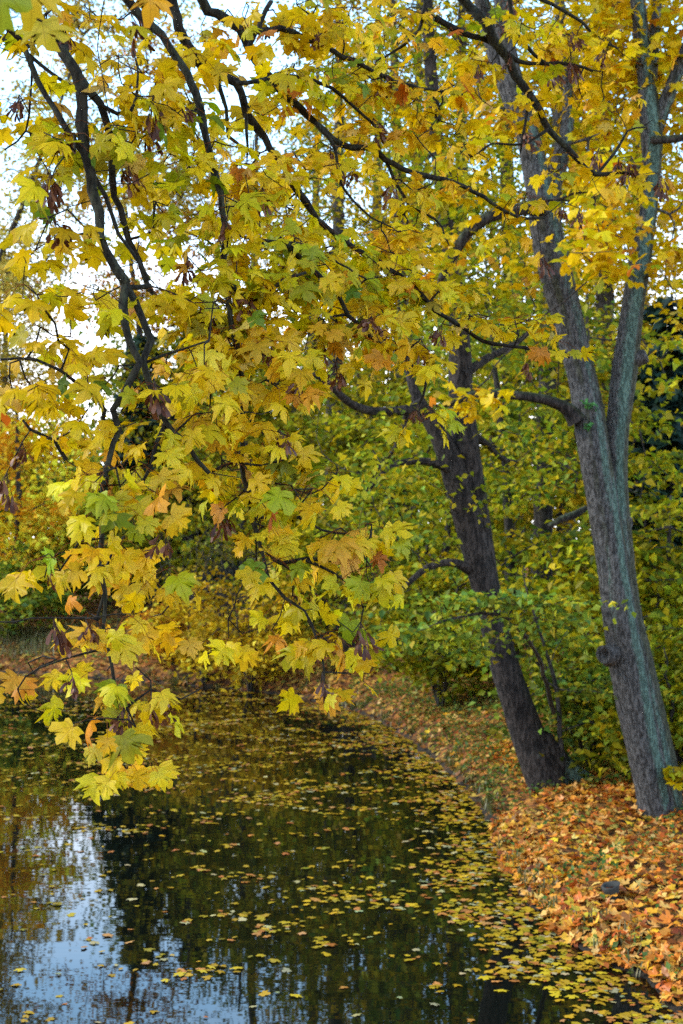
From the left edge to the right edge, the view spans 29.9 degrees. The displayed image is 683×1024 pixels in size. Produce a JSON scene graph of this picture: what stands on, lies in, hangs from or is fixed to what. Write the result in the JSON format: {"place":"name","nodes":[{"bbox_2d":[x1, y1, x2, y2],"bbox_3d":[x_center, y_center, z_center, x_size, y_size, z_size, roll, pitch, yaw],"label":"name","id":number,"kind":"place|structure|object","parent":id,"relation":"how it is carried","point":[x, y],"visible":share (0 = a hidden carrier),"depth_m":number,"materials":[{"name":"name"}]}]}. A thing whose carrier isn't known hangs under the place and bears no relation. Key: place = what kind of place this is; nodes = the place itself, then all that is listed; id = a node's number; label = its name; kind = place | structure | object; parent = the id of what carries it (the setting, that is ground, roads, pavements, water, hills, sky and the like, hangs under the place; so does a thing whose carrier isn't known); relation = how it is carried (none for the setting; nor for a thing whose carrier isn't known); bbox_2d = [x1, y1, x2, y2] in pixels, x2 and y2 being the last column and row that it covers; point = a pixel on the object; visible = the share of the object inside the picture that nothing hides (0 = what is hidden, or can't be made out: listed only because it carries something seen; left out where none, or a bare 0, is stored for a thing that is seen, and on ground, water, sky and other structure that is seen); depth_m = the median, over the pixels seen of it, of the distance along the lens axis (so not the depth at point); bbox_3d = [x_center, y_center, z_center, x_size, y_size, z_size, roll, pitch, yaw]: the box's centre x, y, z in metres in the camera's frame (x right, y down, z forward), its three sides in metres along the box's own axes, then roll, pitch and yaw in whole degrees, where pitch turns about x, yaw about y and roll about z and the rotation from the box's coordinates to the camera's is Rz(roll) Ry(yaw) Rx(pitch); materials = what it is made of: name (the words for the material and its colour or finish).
{"place":"outdoors","nodes":[
{"label":"outdoors","id":0,"kind":"place"},
{"bbox_2d":[0,672,681,1023],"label":"pond water","id":1,"kind":"structure","parent":0,"point":[46,944],"depth_m":11.76,"materials":[{"name":"black liquid"}]},
{"bbox_2d":[172,972,185,976],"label":"floating leaf","id":2,"kind":"object","parent":1,"relation":"on","point":[179,974],"visible":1,"depth_m":9.31,"materials":[{"name":"yellow plant"}]},
{"bbox_2d":[258,990,269,995],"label":"floating leaf","id":3,"kind":"object","parent":1,"relation":"on","point":[264,993],"visible":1,"depth_m":8.90,"materials":[{"name":"yellow plant"}]},
{"bbox_2d":[282,967,291,972],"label":"floating leaf","id":4,"kind":"object","parent":1,"relation":"on","point":[285,969],"visible":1,"depth_m":9.41,"materials":[{"name":"grey plant"}]},
{"bbox_2d":[0,673,682,1023],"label":"drifting leaves","id":5,"kind":"object","parent":1,"relation":"on","point":[524,930],"visible":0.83,"depth_m":13.15,"materials":[{"name":"yellow plant"}]},
{"bbox_2d":[477,975,491,979],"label":"floating leaf","id":6,"kind":"object","parent":1,"relation":"on","point":[486,977],"visible":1,"depth_m":9.24,"materials":[{"name":"yellow plant"}]},
{"bbox_2d":[543,986,554,989],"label":"floating leaf","id":7,"kind":"object","parent":1,"relation":"on","point":[549,987],"visible":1,"depth_m":9.02,"materials":[{"name":"yellow plant"}]},
{"bbox_2d":[548,990,560,992],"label":"floating leaf","id":8,"kind":"object","parent":1,"relation":"on","point":[554,991],"visible":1,"depth_m":8.95,"materials":[{"name":"yellow plant"}]},
{"bbox_2d":[549,993,560,997],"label":"floating leaf","id":9,"kind":"object","parent":1,"relation":"on","point":[556,995],"visible":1,"depth_m":8.86,"materials":[{"name":"yellow plant"}]},
{"bbox_2d":[554,981,565,985],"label":"floating leaf","id":10,"kind":"object","parent":1,"relation":"on","point":[562,983],"visible":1,"depth_m":9.12,"materials":[{"name":"plant"}]},
{"bbox_2d":[557,966,570,969],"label":"floating leaf","id":11,"kind":"object","parent":1,"relation":"on","point":[564,967],"visible":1,"depth_m":9.47,"materials":[{"name":"yellow plant"}]},
{"bbox_2d":[560,979,569,984],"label":"floating leaf","id":12,"kind":"object","parent":1,"relation":"on","point":[565,981],"visible":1,"depth_m":9.14,"materials":[{"name":"plant"}]},
{"bbox_2d":[564,1014,573,1017],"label":"floating leaf","id":13,"kind":"object","parent":1,"relation":"on","point":[569,1016],"visible":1,"depth_m":8.46,"materials":[{"name":"yellow plant"}]},
{"bbox_2d":[565,995,578,998],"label":"floating leaf","id":14,"kind":"object","parent":1,"relation":"on","point":[571,996],"visible":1,"depth_m":8.83,"materials":[{"name":"yellow plant"}]},
{"bbox_2d":[577,1006,585,1010],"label":"floating leaf","id":15,"kind":"object","parent":1,"relation":"on","point":[582,1008],"visible":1,"depth_m":8.61,"materials":[{"name":"yellow plant"}]},
{"bbox_2d":[595,984,608,990],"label":"floating leaf","id":16,"kind":"object","parent":1,"relation":"on","point":[602,986],"visible":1,"depth_m":9.03,"materials":[{"name":"plant"}]},
{"bbox_2d":[609,987,618,992],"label":"floating leaf","id":17,"kind":"object","parent":1,"relation":"on","point":[615,990],"visible":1,"depth_m":8.96,"materials":[{"name":"beige plant"}]},
{"bbox_2d":[647,1011,657,1015],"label":"floating leaf","id":18,"kind":"object","parent":1,"relation":"on","point":[653,1013],"visible":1,"depth_m":8.52,"materials":[{"name":"yellow plant"}]},
{"bbox_2d":[0,547,682,1015],"bbox_3d":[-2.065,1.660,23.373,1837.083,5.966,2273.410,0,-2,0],"label":"ground","id":19,"kind":"structure","parent":0,"point":[160,673],"depth_m":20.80,"materials":[{"name":"orange plant"}]},
{"bbox_2d":[0,395,29,481],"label":"bankside tree","id":20,"kind":"object","parent":19,"relation":"on","point":[6,470],"visible":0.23,"depth_m":44.62,"materials":[{"name":"yellow plant"}]},
{"bbox_2d":[0,251,68,483],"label":"distant tree","id":21,"kind":"object","parent":19,"relation":"on","point":[6,366],"visible":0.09,"depth_m":72.42,"materials":[{"name":"yellow plant"}]},
{"bbox_2d":[0,222,83,519],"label":"distant tree","id":22,"kind":"object","parent":19,"relation":"on","point":[14,378],"visible":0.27,"depth_m":50.09,"materials":[{"name":"yellow plant"}]},
{"bbox_2d":[0,537,86,637],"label":"shrub","id":23,"kind":"object","parent":19,"relation":"on","point":[13,610],"visible":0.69,"depth_m":37.28,"materials":[{"name":"green plant"}]},
{"bbox_2d":[0,195,92,477],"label":"distant tree","id":24,"kind":"object","parent":19,"relation":"on","point":[33,328],"visible":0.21,"depth_m":58.67,"materials":[{"name":"yellow plant"}]},
{"bbox_2d":[3,531,117,615],"bbox_3d":[-8.760,1.909,39.876,4.422,2.805,3.257,0,-2,0],"label":"shrub","id":25,"kind":"object","parent":19,"relation":"on","point":[76,587],"visible":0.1,"depth_m":39.57,"materials":[{"name":"yellow plant"}]},
{"bbox_2d":[0,384,121,623],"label":"bankside tree","id":26,"kind":"object","parent":19,"relation":"on","point":[18,529],"visible":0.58,"depth_m":39.16,"materials":[{"name":"yellow plant"}]},
{"bbox_2d":[46,510,166,606],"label":"shrub","id":27,"kind":"object","parent":19,"relation":"on","point":[81,512],"visible":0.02,"depth_m":40.78,"materials":[{"name":"yellow plant"}]},
{"bbox_2d":[0,0,273,322],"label":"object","id":28,"kind":"object","parent":19,"relation":"on","point":[5,274],"visible":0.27,"depth_m":39.41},
{"bbox_2d":[69,333,225,602],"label":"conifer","id":29,"kind":"object","parent":19,"relation":"on","point":[139,339],"visible":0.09,"depth_m":43.75,"materials":[{"name":"green plant"}]},
{"bbox_2d":[14,6,281,404],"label":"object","id":30,"kind":"object","parent":19,"relation":"on","point":[139,329],"visible":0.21,"depth_m":46.46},
{"bbox_2d":[92,493,218,607],"bbox_3d":[-5.957,1.276,40.028,4.235,3.695,3.871,0,-2,0],"label":"shrub","id":31,"kind":"object","parent":19,"relation":"on","point":[145,543],"visible":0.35,"depth_m":39.61,"materials":[{"name":"yellow plant"}]},
{"bbox_2d":[121,599,220,665],"bbox_3d":[-4.108,3.104,32.716,3.354,1.820,2.638,0,-2,0],"label":"shrub","id":32,"kind":"object","parent":19,"relation":"on","point":[157,648],"visible":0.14,"depth_m":32.48,"materials":[{"name":"plant"}]},
{"bbox_2d":[82,325,290,600],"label":"bankside tree","id":33,"kind":"object","parent":19,"relation":"on","point":[152,432],"visible":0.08,"depth_m":42.84,"materials":[{"name":"plant"}]},
{"bbox_2d":[116,511,275,640],"bbox_3d":[-3.805,1.761,34.577,4.970,3.604,2.405,-1,-2,19],"label":"bare thicket","id":34,"kind":"object","parent":19,"relation":"on","point":[221,570],"visible":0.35,"depth_m":34.43,"materials":[{"name":"plant"}]},
{"bbox_2d":[159,332,251,591],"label":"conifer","id":35,"kind":"object","parent":19,"relation":"on","point":[223,561],"visible":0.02,"depth_m":48.66,"materials":[{"name":"green plant"}]},
{"bbox_2d":[143,565,278,685],"bbox_3d":[-3.196,2.759,30.786,3.726,2.990,3.132,0,-2,0],"label":"shrub","id":36,"kind":"object","parent":19,"relation":"on","point":[183,613],"visible":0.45,"depth_m":30.97,"materials":[{"name":"plant"}]},
{"bbox_2d":[123,343,344,609],"bbox_3d":[-2.781,-1.221,38.117,6.745,8.765,5.963,-1,-2,24],"label":"bankside tree","id":37,"kind":"object","parent":19,"relation":"on","point":[187,547],"visible":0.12,"depth_m":37.70,"materials":[{"name":"plant"}]},
{"bbox_2d":[168,116,327,553],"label":"distant tree","id":38,"kind":"object","parent":19,"relation":"on","point":[255,147],"visible":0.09,"depth_m":54.39,"materials":[{"name":"yellow plant"}]},
{"bbox_2d":[177,565,332,694],"bbox_3d":[-1.890,2.741,29.679,3.766,3.119,3.031,-1,-2,19],"label":"shrub","id":39,"kind":"object","parent":19,"relation":"on","point":[262,637],"visible":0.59,"depth_m":29.49,"materials":[{"name":"yellow plant"}]},
{"bbox_2d":[207,543,342,642],"bbox_3d":[-1.289,2.060,32.803,3.555,2.858,2.917,-1,-3,32],"label":"shrub","id":40,"kind":"object","parent":19,"relation":"on","point":[235,584],"visible":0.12,"depth_m":32.58,"materials":[{"name":"yellow plant"}]},
{"bbox_2d":[193,350,384,579],"bbox_3d":[-1.045,-0.838,36.089,6.195,7.781,5.629,0,-2,0],"label":"bankside tree","id":41,"kind":"object","parent":19,"relation":"on","point":[281,423],"visible":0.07,"depth_m":35.55,"materials":[{"name":"plant"}]},
{"bbox_2d":[217,56,391,550],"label":"distant tree","id":42,"kind":"object","parent":19,"relation":"on","point":[313,201],"visible":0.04,"depth_m":50.19,"materials":[{"name":"plant"}]},
{"bbox_2d":[213,0,430,636],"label":"woodland tree","id":43,"kind":"object","parent":19,"relation":"on","point":[338,210],"visible":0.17,"depth_m":33.28,"materials":[{"name":"yellow plant"}]},
{"bbox_2d":[0,270,649,569],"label":"distant woods","id":44,"kind":"object","parent":19,"relation":"on","point":[100,451],"visible":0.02,"depth_m":72.31,"materials":[{"name":"yellow plant"}]},
{"bbox_2d":[224,363,445,654],"bbox_3d":[0.193,0.011,30.913,6.246,7.218,6.573,0,-2,0],"label":"bankside tree","id":45,"kind":"object","parent":19,"relation":"on","point":[338,444],"visible":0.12,"depth_m":30.48,"materials":[{"name":"plant"}]},
{"bbox_2d":[0,0,675,805],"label":"maple tree","id":46,"kind":"object","parent":19,"relation":"on","point":[252,336],"visible":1,"depth_m":4.10,"materials":[{"name":"yellow plant"}]},
{"bbox_2d":[0,598,682,1005],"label":"fallen leaves","id":47,"kind":"object","parent":19,"relation":"on","point":[576,894],"visible":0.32,"depth_m":12.35,"materials":[{"name":"orange plant"}]},
{"bbox_2d":[249,5,475,576],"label":"distant tree","id":48,"kind":"object","parent":19,"relation":"on","point":[359,227],"visible":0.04,"depth_m":44.37,"materials":[{"name":"plant"}]},
{"bbox_2d":[245,336,524,655],"bbox_3d":[1.031,-0.303,29.688,6.616,7.709,5.334,0,-2,0],"label":"undergrowth tree","id":49,"kind":"object","parent":19,"relation":"on","point":[368,371],"visible":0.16,"depth_m":29.15,"materials":[{"name":"plant"}]},
{"bbox_2d":[275,0,521,591],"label":"woodland tree","id":50,"kind":"object","parent":19,"relation":"on","point":[349,116],"visible":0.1,"depth_m":31.33,"materials":[{"name":"plant"}]},
{"bbox_2d":[278,0,526,508],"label":"distant tree","id":51,"kind":"object","parent":19,"relation":"on","point":[415,82],"visible":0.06,"depth_m":40.43,"materials":[{"name":"plant"}]},
{"bbox_2d":[300,0,551,624],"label":"woodland tree","id":52,"kind":"object","parent":19,"relation":"on","point":[462,10],"visible":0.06,"depth_m":31.21,"materials":[{"name":"yellow plant"}]},
{"bbox_2d":[297,370,572,691],"bbox_3d":[1.791,0.351,23.943,5.629,6.709,4.908,0,-2,0],"label":"undergrowth tree","id":53,"kind":"object","parent":19,"relation":"on","point":[446,553],"visible":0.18,"depth_m":23.77,"materials":[{"name":"green plant"}]},
{"bbox_2d":[291,0,602,794],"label":"leaning tree","id":54,"kind":"object","parent":19,"relation":"on","point":[458,463],"visible":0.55,"depth_m":15.39,"materials":[{"name":"yellow plant"}]},
{"bbox_2d":[363,583,530,709],"bbox_3d":[1.950,2.402,22.954,3.712,2.455,2.568,0,-2,0],"label":"shrub","id":55,"kind":"object","parent":19,"relation":"on","point":[423,668],"visible":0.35,"depth_m":22.62,"materials":[{"name":"green plant"}]},
{"bbox_2d":[317,231,632,631],"bbox_3d":[3.110,-1.253,25.934,6.476,9.210,6.027,-1,-3,26],"label":"undergrowth tree","id":56,"kind":"object","parent":19,"relation":"on","point":[497,521],"visible":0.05,"depth_m":25.71,"materials":[{"name":"plant"}]},
{"bbox_2d":[388,0,593,614],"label":"woodland tree","id":57,"kind":"object","parent":19,"relation":"on","point":[521,223],"visible":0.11,"depth_m":33.16,"materials":[{"name":"plant"}]},
{"bbox_2d":[327,254,673,656],"bbox_3d":[2.799,-0.399,20.392,6.146,7.710,4.997,0,-2,0],"label":"undergrowth tree","id":58,"kind":"object","parent":19,"relation":"on","point":[504,500],"visible":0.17,"depth_m":20.44,"materials":[{"name":"green plant"}]},
{"bbox_2d":[367,570,682,779],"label":"green sapling","id":59,"kind":"object","parent":19,"relation":"on","point":[425,631],"visible":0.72,"depth_m":13.21,"materials":[{"name":"green plant"}]},
{"bbox_2d":[394,207,674,606],"bbox_3d":[4.848,-2.239,27.187,6.957,10.209,6.012,1,-2,-20],"label":"undergrowth tree","id":60,"kind":"object","parent":19,"relation":"on","point":[513,439],"visible":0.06,"depth_m":26.93,"materials":[{"name":"plant"}]},
{"bbox_2d":[387,0,682,695],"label":"woodland tree","id":61,"kind":"object","parent":19,"relation":"on","point":[542,515],"visible":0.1,"depth_m":22.00,"materials":[{"name":"yellow plant"}]},
{"bbox_2d":[392,0,682,819],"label":"forked maple","id":62,"kind":"object","parent":19,"relation":"on","point":[624,654],"visible":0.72,"depth_m":13.91,"materials":[{"name":"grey plant"}]},
{"bbox_2d":[407,293,682,732],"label":"undergrowth tree","id":63,"kind":"object","parent":19,"relation":"on","point":[666,461],"visible":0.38,"depth_m":18.22,"materials":[{"name":"green plant"}]},
{"bbox_2d":[422,0,682,404],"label":"woodland tree","id":64,"kind":"object","parent":19,"relation":"on","point":[602,301],"visible":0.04,"depth_m":24.04,"materials":[{"name":"plant"}]},
{"bbox_2d":[467,0,679,574],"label":"distant tree","id":65,"kind":"object","parent":19,"relation":"on","point":[530,384],"visible":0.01,"depth_m":41.83,"materials":[{"name":"plant"}]},
{"bbox_2d":[466,495,682,727],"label":"undergrowth tree","id":66,"kind":"object","parent":19,"relation":"on","point":[667,594],"visible":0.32,"depth_m":16.69,"materials":[{"name":"green plant"}]},
{"bbox_2d":[468,645,682,782],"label":"shrub","id":67,"kind":"object","parent":19,"relation":"on","point":[577,737],"visible":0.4,"depth_m":16.05,"materials":[{"name":"green plant"}]},
{"bbox_2d":[488,317,682,593],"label":"undergrowth tree","id":68,"kind":"object","parent":19,"relation":"on","point":[576,501],"visible":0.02,"depth_m":23.96,"materials":[{"name":"green plant"}]},
{"bbox_2d":[521,521,681,666],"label":"shrub","id":69,"kind":"object","parent":19,"relation":"on","point":[582,571],"visible":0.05,"depth_m":20.20,"materials":[{"name":"green plant"}]},
{"bbox_2d":[601,881,619,899],"bbox_3d":[2.250,3.197,10.698,0.166,0.210,0.162,0,-2,0],"label":"rock","id":70,"kind":"object","parent":19,"relation":"on","point":[610,888],"visible":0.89,"depth_m":10.67,"materials":[{"name":"grey stone"}]},
{"bbox_2d":[540,613,682,787],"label":"shrub","id":71,"kind":"object","parent":19,"relation":"on","point":[669,679],"visible":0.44,"depth_m":14.90,"materials":[{"name":"green plant"}]},
{"bbox_2d":[540,0,682,452],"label":"woodland tree","id":72,"kind":"object","parent":19,"relation":"on","point":[648,297],"visible":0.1,"depth_m":24.14,"materials":[{"name":"plant"}]},
{"bbox_2d":[542,0,682,486],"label":"woodland tree","id":73,"kind":"object","parent":19,"relation":"on","point":[618,208],"visible":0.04,"depth_m":34.14,"materials":[{"name":"plant"}]},
{"bbox_2d":[581,292,682,669],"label":"conifer","id":74,"kind":"object","parent":19,"relation":"on","point":[675,403],"visible":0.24,"depth_m":20.34,"materials":[{"name":"green plant"}]},
{"bbox_2d":[660,765,682,790],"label":"maple seedling","id":75,"kind":"object","parent":19,"relation":"on","point":[671,778],"visible":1,"depth_m":13.64,"materials":[{"name":"yellow plant"}]},
{"bbox_2d":[0,0,682,538],"label":"sky","id":76,"kind":"structure","parent":0,"point":[246,71],"materials":[{"name":"white"}]}
]}

